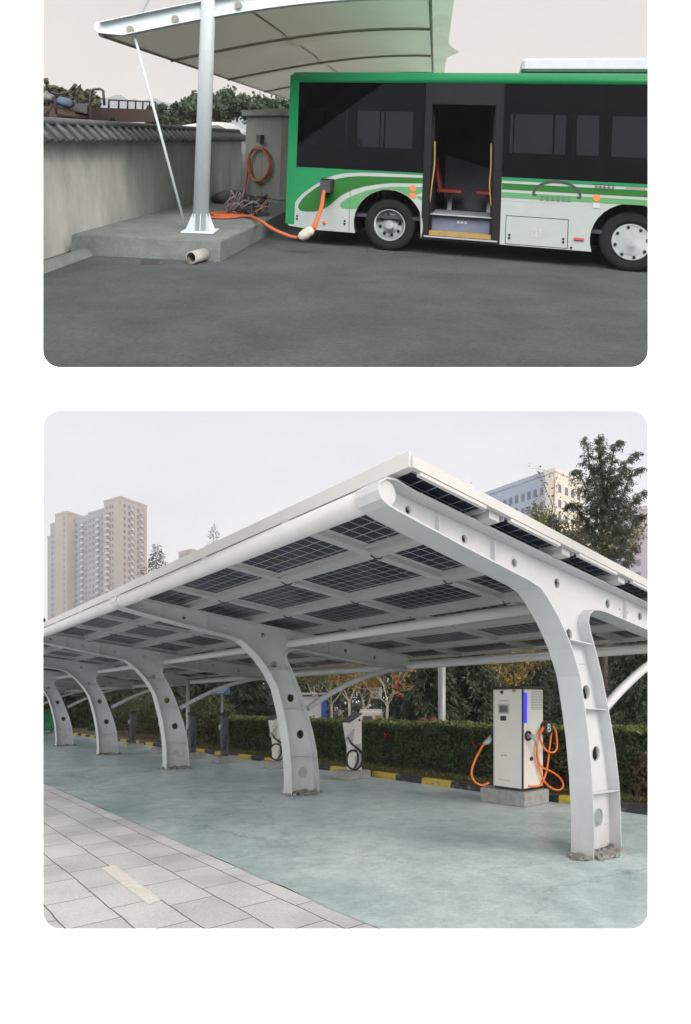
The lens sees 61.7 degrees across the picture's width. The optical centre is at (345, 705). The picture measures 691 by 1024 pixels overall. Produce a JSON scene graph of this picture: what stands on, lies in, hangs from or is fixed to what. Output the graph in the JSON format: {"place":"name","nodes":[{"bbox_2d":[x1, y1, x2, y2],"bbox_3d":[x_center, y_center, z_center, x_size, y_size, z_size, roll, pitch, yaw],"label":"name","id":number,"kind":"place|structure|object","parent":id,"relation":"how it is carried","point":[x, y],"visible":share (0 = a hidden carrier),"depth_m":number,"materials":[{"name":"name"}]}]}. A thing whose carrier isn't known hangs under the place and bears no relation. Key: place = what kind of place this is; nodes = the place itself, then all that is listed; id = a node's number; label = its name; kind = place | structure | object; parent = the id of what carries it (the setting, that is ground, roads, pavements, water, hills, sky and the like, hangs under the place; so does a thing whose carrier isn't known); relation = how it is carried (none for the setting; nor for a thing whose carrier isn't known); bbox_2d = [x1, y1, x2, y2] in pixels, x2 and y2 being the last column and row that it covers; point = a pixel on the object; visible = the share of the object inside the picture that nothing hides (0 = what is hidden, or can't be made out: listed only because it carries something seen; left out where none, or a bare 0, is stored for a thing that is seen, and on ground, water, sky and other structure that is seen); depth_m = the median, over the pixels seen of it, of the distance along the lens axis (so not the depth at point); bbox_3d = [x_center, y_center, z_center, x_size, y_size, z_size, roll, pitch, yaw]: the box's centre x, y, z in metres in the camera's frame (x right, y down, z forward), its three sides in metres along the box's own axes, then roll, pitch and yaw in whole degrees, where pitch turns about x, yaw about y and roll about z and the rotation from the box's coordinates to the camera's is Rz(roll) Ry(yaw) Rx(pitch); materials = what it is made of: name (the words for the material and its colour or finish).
{"place":"outdoors","nodes":[
{"label":"outdoors","id":0,"kind":"place"},
{"bbox_2d":[47,496,146,619],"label":"apartment tower","id":1,"kind":"structure","parent":0,"point":[95,554],"depth_m":261.40,"materials":[{"name":"beige concrete"}]},
{"bbox_2d":[101,95,245,129],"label":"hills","id":2,"kind":"structure","parent":0,"point":[131,105],"depth_m":64.26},
{"bbox_2d":[178,548,195,558],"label":"apartment block","id":3,"kind":"structure","parent":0,"point":[181,554],"depth_m":333.33,"materials":[{"name":"beige concrete"}]},
{"bbox_2d":[43,783,377,928],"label":"pavement","id":4,"kind":"structure","parent":0,"point":[84,842],"depth_m":5.30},
{"bbox_2d":[101,865,160,904],"bbox_3d":[-2.015,1.649,5.407,0.140,0.001,1.414,0,0,-38],"label":"road marking","id":5,"kind":"object","parent":4,"relation":"on","point":[143,893],"visible":1,"depth_m":5.35,"materials":[{"name":"beige paint"}]},
{"bbox_2d":[0,0,690,1023],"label":"display board","id":6,"kind":"object","parent":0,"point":[50,974],"visible":1,"depth_m":2.60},
{"bbox_2d":[43,225,647,366],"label":"yard ground","id":7,"kind":"structure","parent":0,"point":[320,298],"depth_m":6.47,"materials":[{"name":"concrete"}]},
{"bbox_2d":[43,249,92,273],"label":"drain kerb","id":8,"kind":"structure","parent":7,"relation":"on","point":[54,263],"depth_m":8.10,"materials":[{"name":"concrete"}]},
{"bbox_2d":[43,117,245,259],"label":"boundary wall","id":9,"kind":"structure","parent":7,"relation":"on","point":[98,173],"depth_m":10.28,"materials":[{"name":"grey concrete"}]},
{"bbox_2d":[141,260,162,263],"bbox_3d":[-2.780,-6.391,8.334,0.304,0.174,0.111,0,0,-10],"label":"rubber scrap","id":10,"kind":"object","parent":7,"relation":"on","point":[151,261],"visible":1,"depth_m":8.29,"materials":[{"name":"grey rubber"}]},
{"bbox_2d":[71,191,287,261],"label":"concrete platform","id":11,"kind":"structure","parent":7,"relation":"on","point":[158,235],"depth_m":9.03,"materials":[{"name":"grey concrete"}]},
{"bbox_2d":[181,0,218,233],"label":"canopy mast","id":12,"kind":"object","parent":11,"relation":"on","point":[200,221],"visible":1,"depth_m":9.26,"materials":[{"name":"white metal"}]},
{"bbox_2d":[209,211,243,218],"bbox_3d":[-2.270,-9.463,11.160,0.729,0.835,0.831,0,0,0],"label":"orange cable","id":13,"kind":"object","parent":11,"relation":"on","point":[224,215],"visible":0.88,"depth_m":11.03,"materials":[{"name":"orange rubber"}]},
{"bbox_2d":[210,189,250,203],"bbox_3d":[-2.668,-11.888,13.560,0.999,1.002,1.000,0,0,0],"label":"bin bag","id":14,"kind":"object","parent":11,"relation":"on","point":[221,197],"visible":0.56,"depth_m":13.25,"materials":[{"name":"black plastic"}]},
{"bbox_2d":[223,186,269,215],"bbox_3d":[-1.951,-10.007,11.573,0.912,1.214,0.936,0,0,0],"label":"pile","id":15,"kind":"object","parent":11,"relation":"on","point":[253,207],"visible":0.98,"depth_m":11.36,"materials":[{"name":"black plastic"}]},
{"bbox_2d":[242,109,288,204],"bbox_3d":[-1.713,-13.643,14.239,1.095,4.093,1.903,0,0,-38],"label":"charging cabinet","id":16,"kind":"object","parent":11,"relation":"on","point":[266,150],"visible":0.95,"depth_m":13.79,"materials":[{"name":"grey paint"}]},
{"bbox_2d":[94,0,458,225],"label":"membrane canopy","id":17,"kind":"object","parent":11,"relation":"on","point":[269,46],"visible":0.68,"depth_m":12.07,"materials":[{"name":"white fabric"}]},
{"bbox_2d":[186,248,208,263],"bbox_3d":[-2.168,-6.607,8.502,0.190,0.469,0.303,0,0,25],"label":"pipe offcut","id":18,"kind":"object","parent":7,"relation":"on","point":[197,256],"visible":1,"depth_m":8.45,"materials":[{"name":"beige plastic"}]},
{"bbox_2d":[240,135,245,190],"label":"return wall","id":19,"kind":"structure","parent":7,"relation":"on","point":[242,166],"depth_m":18.64,"materials":[{"name":"grey concrete"}]},
{"bbox_2d":[366,247,375,252],"bbox_3d":[0.426,-7.660,9.727,0.160,0.180,0.100,0,0,0],"label":"wheel chock","id":20,"kind":"object","parent":7,"relation":"on","point":[370,250],"visible":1,"depth_m":9.68,"materials":[{"name":"black plastic"}]},
{"bbox_2d":[285,58,647,270],"bbox_3d":[3.365,-9.767,10.350,8.596,7.385,2.398,0,0,15],"label":"city bus","id":21,"kind":"object","parent":7,"relation":"on","point":[551,153],"visible":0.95,"depth_m":9.61,"materials":[{"name":"white paint"}]},
{"bbox_2d":[243,180,332,240],"bbox_3d":[-1.272,-8.470,10.170,2.184,1.927,0.963,0,0,30],"label":"charging cable","id":22,"kind":"object","parent":21,"relation":"attached to","point":[306,233],"visible":1,"depth_m":9.64,"materials":[{"name":"orange rubber"}]},
{"bbox_2d":[43,708,647,928],"bbox_3d":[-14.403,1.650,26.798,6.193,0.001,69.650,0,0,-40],"label":"concrete apron","id":23,"kind":"object","parent":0,"point":[381,853],"visible":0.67,"depth_m":7.10,"materials":[{"name":"concrete"}]},
{"bbox_2d":[43,709,61,730],"bbox_3d":[-19.700,0.550,34.500,4.600,1.800,3.000,0,0,0],"label":"tarpaulin","id":24,"kind":"object","parent":23,"relation":"on","point":[48,723],"visible":0.08,"depth_m":34.39,"materials":[{"name":"green fabric"}]},
{"bbox_2d":[122,743,143,748],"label":"concrete block","id":25,"kind":"structure","parent":23,"relation":"on","point":[132,745],"depth_m":22.62,"materials":[{"name":"grey concrete"}]},
{"bbox_2d":[128,711,136,742],"bbox_3d":[-8.396,0.827,22.758,0.336,1.273,0.237,0,0,-40],"label":"charging post","id":26,"kind":"object","parent":25,"relation":"on","point":[132,724],"visible":1,"depth_m":22.73,"materials":[{"name":"metal"}]},
{"bbox_2d":[151,747,174,753],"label":"concrete block","id":27,"kind":"structure","parent":23,"relation":"on","point":[157,750],"depth_m":20.17,"materials":[{"name":"grey concrete"}]},
{"bbox_2d":[158,722,161,747],"bbox_3d":[-6.482,0.827,20.447,0.336,1.273,0.237,0,0,-40],"label":"charging post","id":28,"kind":"object","parent":27,"relation":"on","point":[160,736],"visible":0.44,"depth_m":20.32,"materials":[{"name":"metal"}]},
{"bbox_2d":[186,680,189,733],"bbox_3d":[-5.257,0.400,19.300,0.120,2.500,0.120,0,0,0],"label":"steel post","id":29,"kind":"object","parent":23,"relation":"on","point":[187,694],"visible":0.53,"depth_m":19.25,"materials":[{"name":"white metal"}]},
{"bbox_2d":[179,751,205,758],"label":"concrete block","id":30,"kind":"structure","parent":23,"relation":"on","point":[196,755],"depth_m":18.16,"materials":[{"name":"grey concrete"}]},
{"bbox_2d":[187,712,196,751],"bbox_3d":[-4.875,0.827,18.272,0.336,1.273,0.237,0,0,-40],"label":"charging post","id":31,"kind":"object","parent":30,"relation":"on","point":[191,730],"visible":0.9,"depth_m":18.24,"materials":[{"name":"metal"}]},
{"bbox_2d":[206,526,219,545],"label":"conifer tree","id":32,"kind":"object","parent":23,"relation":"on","point":[213,535],"visible":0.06,"depth_m":69.98,"materials":[{"name":"green plant"}]},
{"bbox_2d":[214,687,229,711],"bbox_3d":[-3.756,0.540,17.590,0.480,2.220,0.089,0,0,0],"label":"sign pole","id":33,"kind":"object","parent":23,"relation":"on","point":[224,691],"visible":0.52,"depth_m":17.55,"materials":[{"name":"metal"}]},
{"bbox_2d":[210,754,238,762],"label":"concrete block","id":34,"kind":"structure","parent":23,"relation":"on","point":[223,759],"depth_m":16.89,"materials":[{"name":"grey concrete"}]},
{"bbox_2d":[219,712,228,755],"bbox_3d":[-3.604,0.827,17.052,0.336,1.273,0.237,0,0,-40],"label":"charging post","id":35,"kind":"object","parent":34,"relation":"on","point":[223,735],"visible":1,"depth_m":17.01,"materials":[{"name":"metal"}]},
{"bbox_2d":[261,760,282,768],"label":"concrete block","id":36,"kind":"structure","parent":23,"relation":"on","point":[269,764],"depth_m":15.25,"materials":[{"name":"grey concrete"}]},
{"bbox_2d":[267,714,282,760],"bbox_3d":[-1.884,0.813,15.447,0.533,1.300,0.344,0,0,-40],"label":"charging post","id":37,"kind":"object","parent":36,"relation":"on","point":[276,748],"visible":0.74,"depth_m":15.37,"materials":[{"name":"plastic"}]},
{"bbox_2d":[278,738,282,757],"bbox_3d":[-1.720,1.123,15.440,0.190,0.520,0.004,0,0,-40],"label":"service door","id":38,"kind":"structure","parent":37,"relation":"in","point":[279,739],"depth_m":15.41,"materials":[{"name":"grey plastic"}]},
{"bbox_2d":[43,618,630,717],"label":"wood","id":39,"kind":"object","parent":23,"relation":"on","point":[380,703],"visible":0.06,"depth_m":52.19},
{"bbox_2d":[43,451,647,860],"bbox_3d":[-10.057,-0.072,21.990,6.874,3.544,44.300,0,0,-40],"label":"solar carport","id":40,"kind":"object","parent":23,"relation":"on","point":[397,563],"visible":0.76,"depth_m":7.46,"materials":[{"name":"white paint"}]},
{"bbox_2d":[48,730,647,814],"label":"kerb","id":41,"kind":"structure","parent":23,"relation":"on","point":[625,807],"depth_m":12.39,"materials":[{"name":"yellow paint"}]},
{"bbox_2d":[333,769,370,779],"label":"concrete block","id":42,"kind":"structure","parent":23,"relation":"on","point":[344,774],"depth_m":13.05,"materials":[{"name":"grey concrete"}]},
{"bbox_2d":[341,713,363,769],"bbox_3d":[0.119,0.810,13.185,0.533,1.300,0.344,0,0,-40],"label":"charging post","id":43,"kind":"object","parent":42,"relation":"on","point":[352,725],"visible":1,"depth_m":13.15,"materials":[{"name":"white metal"}]},
{"bbox_2d":[355,744,360,766],"bbox_3d":[0.283,1.120,13.178,0.190,0.520,0.004,0,0,-40],"label":"service door","id":44,"kind":"structure","parent":43,"relation":"in","point":[358,745],"depth_m":13.19,"materials":[{"name":"grey plastic"}]},
{"bbox_2d":[359,709,382,719],"bbox_3d":[1.093,0.892,25.294,0.967,1.515,2.612,0,0,0],"label":"parked van","id":45,"kind":"object","parent":23,"relation":"on","point":[368,714],"visible":0.16,"depth_m":24.00,"materials":[{"name":"white metal"}]},
{"bbox_2d":[480,785,548,807],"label":"concrete block","id":46,"kind":"structure","parent":23,"relation":"on","point":[523,799],"depth_m":9.65,"materials":[{"name":"grey concrete"}]},
{"bbox_2d":[470,686,563,791],"bbox_3d":[2.979,0.574,9.902,1.564,1.798,0.883,0,0,-39],"label":"charging cabinet","id":47,"kind":"object","parent":46,"relation":"on","point":[520,727],"visible":1,"depth_m":9.68,"materials":[{"name":"white metal"}]},
{"bbox_2d":[43,0,647,707],"label":"sky","id":48,"kind":"structure","parent":0,"point":[194,471],"materials":[{"name":"white"}]},
{"bbox_2d":[72,727,647,804],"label":"verge","id":49,"kind":"structure","parent":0,"point":[150,737],"depth_m":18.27,"materials":[{"name":"green plant"}]},
{"bbox_2d":[43,693,62,710],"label":"cedar tree","id":50,"kind":"object","parent":49,"relation":"on","point":[46,706],"visible":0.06,"depth_m":45.08,"materials":[{"name":"green plant"}]},
{"bbox_2d":[60,689,99,727],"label":"cedar tree","id":51,"kind":"object","parent":49,"relation":"on","point":[80,714],"visible":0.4,"depth_m":41.09,"materials":[{"name":"green plant"}]},
{"bbox_2d":[86,686,141,730],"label":"cedar tree","id":52,"kind":"object","parent":49,"relation":"on","point":[112,697],"visible":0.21,"depth_m":37.08,"materials":[{"name":"green plant"}]},
{"bbox_2d":[111,693,154,733],"bbox_3d":[-11.373,0.422,32.615,3.737,2.416,3.727,0,0,0],"label":"shrub","id":53,"kind":"object","parent":49,"relation":"on","point":[130,705],"visible":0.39,"depth_m":31.91,"materials":[{"name":"green plant"}]},
{"bbox_2d":[140,544,167,574],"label":"conifer tree","id":54,"kind":"object","parent":49,"relation":"on","point":[155,562],"visible":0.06,"depth_m":61.84,"materials":[{"name":"green plant"}]},
{"bbox_2d":[131,696,184,733],"bbox_3d":[-9.207,0.518,29.469,2.962,2.230,2.965,0,0,0],"label":"shrub","id":55,"kind":"object","parent":49,"relation":"on","point":[148,710],"visible":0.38,"depth_m":28.68,"materials":[{"name":"green plant"}]},
{"bbox_2d":[136,685,185,733],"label":"cedar tree","id":56,"kind":"object","parent":49,"relation":"on","point":[178,691],"visible":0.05,"depth_m":33.56,"materials":[{"name":"green plant"}]},
{"bbox_2d":[151,700,201,736],"bbox_3d":[-7.644,0.654,26.734,2.563,1.930,2.473,0,0,0],"label":"shrub","id":57,"kind":"object","parent":49,"relation":"on","point":[174,725],"visible":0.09,"depth_m":26.35,"materials":[{"name":"green plant"}]},
{"bbox_2d":[181,677,223,713],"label":"cedar tree","id":58,"kind":"object","parent":49,"relation":"on","point":[196,690],"visible":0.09,"depth_m":29.30,"materials":[{"name":"green plant"}]},
{"bbox_2d":[182,694,241,741],"bbox_3d":[-5.717,0.534,24.985,2.658,2.201,2.604,0,0,0],"label":"shrub","id":59,"kind":"object","parent":49,"relation":"on","point":[203,705],"visible":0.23,"depth_m":24.64,"materials":[{"name":"green plant"}]},
{"bbox_2d":[196,704,239,742],"bbox_3d":[-4.869,0.767,23.229,2.088,1.712,2.035,0,0,0],"label":"shrub","id":60,"kind":"object","parent":49,"relation":"on","point":[209,719],"visible":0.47,"depth_m":22.65,"materials":[{"name":"green plant"}]},
{"bbox_2d":[220,680,273,716],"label":"cedar tree","id":61,"kind":"object","parent":49,"relation":"on","point":[251,698],"visible":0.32,"depth_m":28.44,"materials":[{"name":"green plant"}]},
{"bbox_2d":[270,677,305,714],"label":"cedar tree","id":62,"kind":"object","parent":49,"relation":"on","point":[290,698],"visible":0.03,"depth_m":33.62,"materials":[{"name":"green plant"}]},
{"bbox_2d":[290,693,326,717],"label":"shed","id":63,"kind":"structure","parent":49,"relation":"on","point":[319,710],"depth_m":27.00,"materials":[{"name":"grey plastic"}]},
{"bbox_2d":[292,666,346,695],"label":"birch tree","id":64,"kind":"object","parent":49,"relation":"on","point":[303,679],"visible":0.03,"depth_m":30.88,"materials":[{"name":"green plant"}]},
{"bbox_2d":[296,667,353,716],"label":"birch tree","id":65,"kind":"object","parent":49,"relation":"on","point":[310,682],"visible":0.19,"depth_m":26.81,"materials":[{"name":"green plant"}]},
{"bbox_2d":[317,664,374,715],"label":"birch tree","id":66,"kind":"object","parent":49,"relation":"on","point":[334,677],"visible":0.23,"depth_m":24.97,"materials":[{"name":"brown plant"}]},
{"bbox_2d":[339,665,391,708],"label":"birch tree","id":67,"kind":"object","parent":49,"relation":"on","point":[374,683],"visible":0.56,"depth_m":25.93,"materials":[{"name":"yellow plant"}]},
{"bbox_2d":[370,687,381,708],"bbox_3d":[1.358,0.398,26.044,0.543,2.504,1.012,0,0,0],"label":"basketball hoop","id":68,"kind":"object","parent":49,"relation":"on","point":[378,693],"visible":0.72,"depth_m":25.96,"materials":[{"name":"metal"}]},
{"bbox_2d":[344,665,416,718],"bbox_3d":[1.590,-0.504,22.972,2.749,4.313,2.860,0,0,15],"label":"birch tree","id":69,"kind":"object","parent":49,"relation":"on","point":[387,702],"visible":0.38,"depth_m":22.64,"materials":[{"name":"brown plant"}]},
{"bbox_2d":[383,660,416,719],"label":"cedar tree","id":70,"kind":"object","parent":49,"relation":"on","point":[395,707],"visible":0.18,"depth_m":23.64,"materials":[{"name":"green plant"}]},
{"bbox_2d":[216,714,647,796],"bbox_3d":[1.508,0.899,14.557,1.198,1.310,18.596,0,0,-40],"label":"hedge","id":71,"kind":"object","parent":49,"relation":"on","point":[434,745],"visible":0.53,"depth_m":13.59,"materials":[{"name":"green plant"}]},
{"bbox_2d":[400,658,472,721],"bbox_3d":[2.718,0.148,17.614,2.638,4.214,2.524,0,0,40],"label":"cedar tree","id":72,"kind":"object","parent":49,"relation":"on","point":[424,689],"visible":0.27,"depth_m":17.20,"materials":[{"name":"green plant"}]},
{"bbox_2d":[270,687,610,717],"bbox_3d":[2.012,0.475,28.923,0.060,2.350,46.040,0,0,-40],"label":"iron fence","id":73,"kind":"object","parent":49,"relation":"on","point":[357,696],"visible":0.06,"depth_m":30.70,"materials":[{"name":"metal"}]},
{"bbox_2d":[438,667,445,728],"bbox_3d":[2.430,0.320,14.600,0.190,2.660,0.190,0,0,0],"label":"steel post","id":74,"kind":"object","parent":49,"relation":"on","point":[441,693],"visible":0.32,"depth_m":14.52,"materials":[{"name":"white metal"}]},
{"bbox_2d":[451,654,499,724],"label":"cedar tree","id":75,"kind":"object","parent":49,"relation":"on","point":[472,685],"visible":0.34,"depth_m":18.03,"materials":[{"name":"green plant"}]},
{"bbox_2d":[484,650,551,686],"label":"birch tree","id":76,"kind":"object","parent":49,"relation":"on","point":[520,668],"visible":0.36,"depth_m":19.54,"materials":[{"name":"green plant"}]},
{"bbox_2d":[503,649,554,720],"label":"cedar tree","id":77,"kind":"object","parent":49,"relation":"on","point":[537,679],"visible":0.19,"depth_m":21.54,"materials":[{"name":"green plant"}]},
{"bbox_2d":[471,463,592,532],"bbox_3d":[9.851,-5.206,30.002,7.063,13.713,8.051,0,0,-27],"label":"ash tree","id":78,"kind":"object","parent":49,"relation":"on","point":[552,498],"visible":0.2,"depth_m":27.40,"materials":[{"name":"green plant"}]},
{"bbox_2d":[538,510,560,711],"bbox_3d":[8.427,-3.241,24.037,3.040,9.783,3.360,0,0,-10],"label":"cedar tree","id":79,"kind":"object","parent":49,"relation":"on","point":[552,677],"visible":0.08,"depth_m":23.92,"materials":[{"name":"green plant"}]},
{"bbox_2d":[543,742,569,788],"bbox_3d":[4.254,1.121,10.723,1.168,1.006,1.188,0,0,0],"label":"shrub","id":80,"kind":"object","parent":49,"relation":"on","point":[553,757],"visible":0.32,"depth_m":10.61,"materials":[{"name":"green plant"}]},
{"bbox_2d":[548,666,611,724],"bbox_3d":[7.740,-0.266,19.049,2.317,4.858,2.392,0,0,-24],"label":"cedar tree","id":81,"kind":"object","parent":49,"relation":"on","point":[558,714],"visible":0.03,"depth_m":18.95,"materials":[{"name":"green plant"}]},
{"bbox_2d":[515,495,647,698],"bbox_3d":[10.316,-4.437,26.822,7.213,12.194,6.495,0,0,36],"label":"ash tree","id":82,"kind":"object","parent":49,"relation":"on","point":[577,527],"visible":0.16,"depth_m":26.18,"materials":[{"name":"green plant"}]},
{"bbox_2d":[559,434,647,696],"bbox_3d":[9.186,-4.089,20.587,4.353,11.478,2.587,0,0,0],"label":"cedar tree","id":83,"kind":"object","parent":49,"relation":"on","point":[605,501],"visible":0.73,"depth_m":20.35,"materials":[{"name":"green plant"}]},
{"bbox_2d":[590,525,635,563],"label":"ash tree","id":84,"kind":"object","parent":49,"relation":"on","point":[610,546],"visible":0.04,"depth_m":19.22,"materials":[{"name":"green plant"}]},
{"bbox_2d":[606,640,647,736],"bbox_3d":[8.535,-0.418,17.036,2.423,5.104,2.299,0,0,-25],"label":"cedar tree","id":85,"kind":"object","parent":49,"relation":"on","point":[634,696],"visible":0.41,"depth_m":16.70,"materials":[{"name":"green plant"}]},
{"bbox_2d":[626,750,647,798],"bbox_3d":[5.142,1.106,9.388,1.019,0.967,1.008,0,0,0],"label":"shrub","id":86,"kind":"object","parent":49,"relation":"on","point":[634,771],"visible":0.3,"depth_m":9.41,"materials":[{"name":"green plant"}]},
{"bbox_2d":[484,467,582,684],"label":"office block","id":87,"kind":"structure","parent":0,"point":[520,495],"depth_m":123.70,"materials":[{"name":"white concrete"}]},
{"bbox_2d":[527,491,530,499],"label":"window","id":88,"kind":"structure","parent":87,"relation":"in","point":[528,493],"depth_m":124.76,"materials":[{"name":"grey glass"}]},
{"bbox_2d":[533,489,536,497],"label":"window","id":89,"kind":"structure","parent":87,"relation":"in","point":[534,491],"depth_m":123.79,"materials":[{"name":"grey glass"}]},
{"bbox_2d":[611,505,647,690],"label":"apartment block","id":90,"kind":"structure","parent":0,"point":[640,568],"depth_m":131.22,"materials":[{"name":"grey concrete"}]},
{"bbox_2d":[635,559,640,565],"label":"window","id":91,"kind":"structure","parent":90,"relation":"in","point":[638,563],"depth_m":131.39,"materials":[{"name":"grey glass"}]},
{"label":"upper terrace","id":92,"kind":"structure","parent":0,"visible":0},
{"bbox_2d":[43,84,94,106],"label":"leafy tree","id":93,"kind":"object","parent":92,"relation":"on","point":[78,94],"visible":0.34,"depth_m":21.99,"materials":[{"name":"green plant"}]},
{"bbox_2d":[58,86,101,107],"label":"leafy tree","id":94,"kind":"object","parent":92,"relation":"on","point":[96,101],"visible":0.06,"depth_m":23.70,"materials":[{"name":"green plant"}]},
{"bbox_2d":[43,78,155,121],"bbox_3d":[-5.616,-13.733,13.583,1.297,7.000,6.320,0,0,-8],"label":"cargo tricycle","id":95,"kind":"object","parent":92,"relation":"on","point":[61,107],"visible":0.73,"depth_m":11.31,"materials":[{"name":"paint"}]},
{"bbox_2d":[144,103,178,124],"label":"leafy tree","id":96,"kind":"object","parent":92,"relation":"on","point":[166,117],"visible":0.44,"depth_m":23.82,"materials":[{"name":"green plant"}]},
{"bbox_2d":[156,102,193,125],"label":"leafy tree","id":97,"kind":"object","parent":92,"relation":"on","point":[180,109],"visible":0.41,"depth_m":27.59,"materials":[{"name":"green plant"}]},
{"bbox_2d":[172,90,221,123],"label":"leafy tree","id":98,"kind":"object","parent":92,"relation":"on","point":[189,102],"visible":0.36,"depth_m":29.35,"materials":[{"name":"green plant"}]},
{"bbox_2d":[182,122,245,134],"bbox_3d":[-4.371,-19.074,19.315,2.237,2.326,1.570,0,0,0],"label":"parked car","id":99,"kind":"object","parent":92,"relation":"on","point":[224,125],"visible":0.15,"depth_m":18.60,"materials":[{"name":"metal"}]},
{"bbox_2d":[212,84,252,122],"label":"leafy tree","id":100,"kind":"object","parent":92,"relation":"on","point":[233,106],"visible":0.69,"depth_m":31.67,"materials":[{"name":"green plant"}]},
{"bbox_2d":[240,91,281,123],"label":"leafy tree","id":101,"kind":"object","parent":92,"relation":"on","point":[260,102],"visible":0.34,"depth_m":33.65,"materials":[{"name":"green plant"}]},
{"bbox_2d":[270,94,289,108],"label":"leafy tree","id":102,"kind":"object","parent":92,"relation":"on","point":[285,103],"visible":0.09,"depth_m":37.38,"materials":[{"name":"green plant"}]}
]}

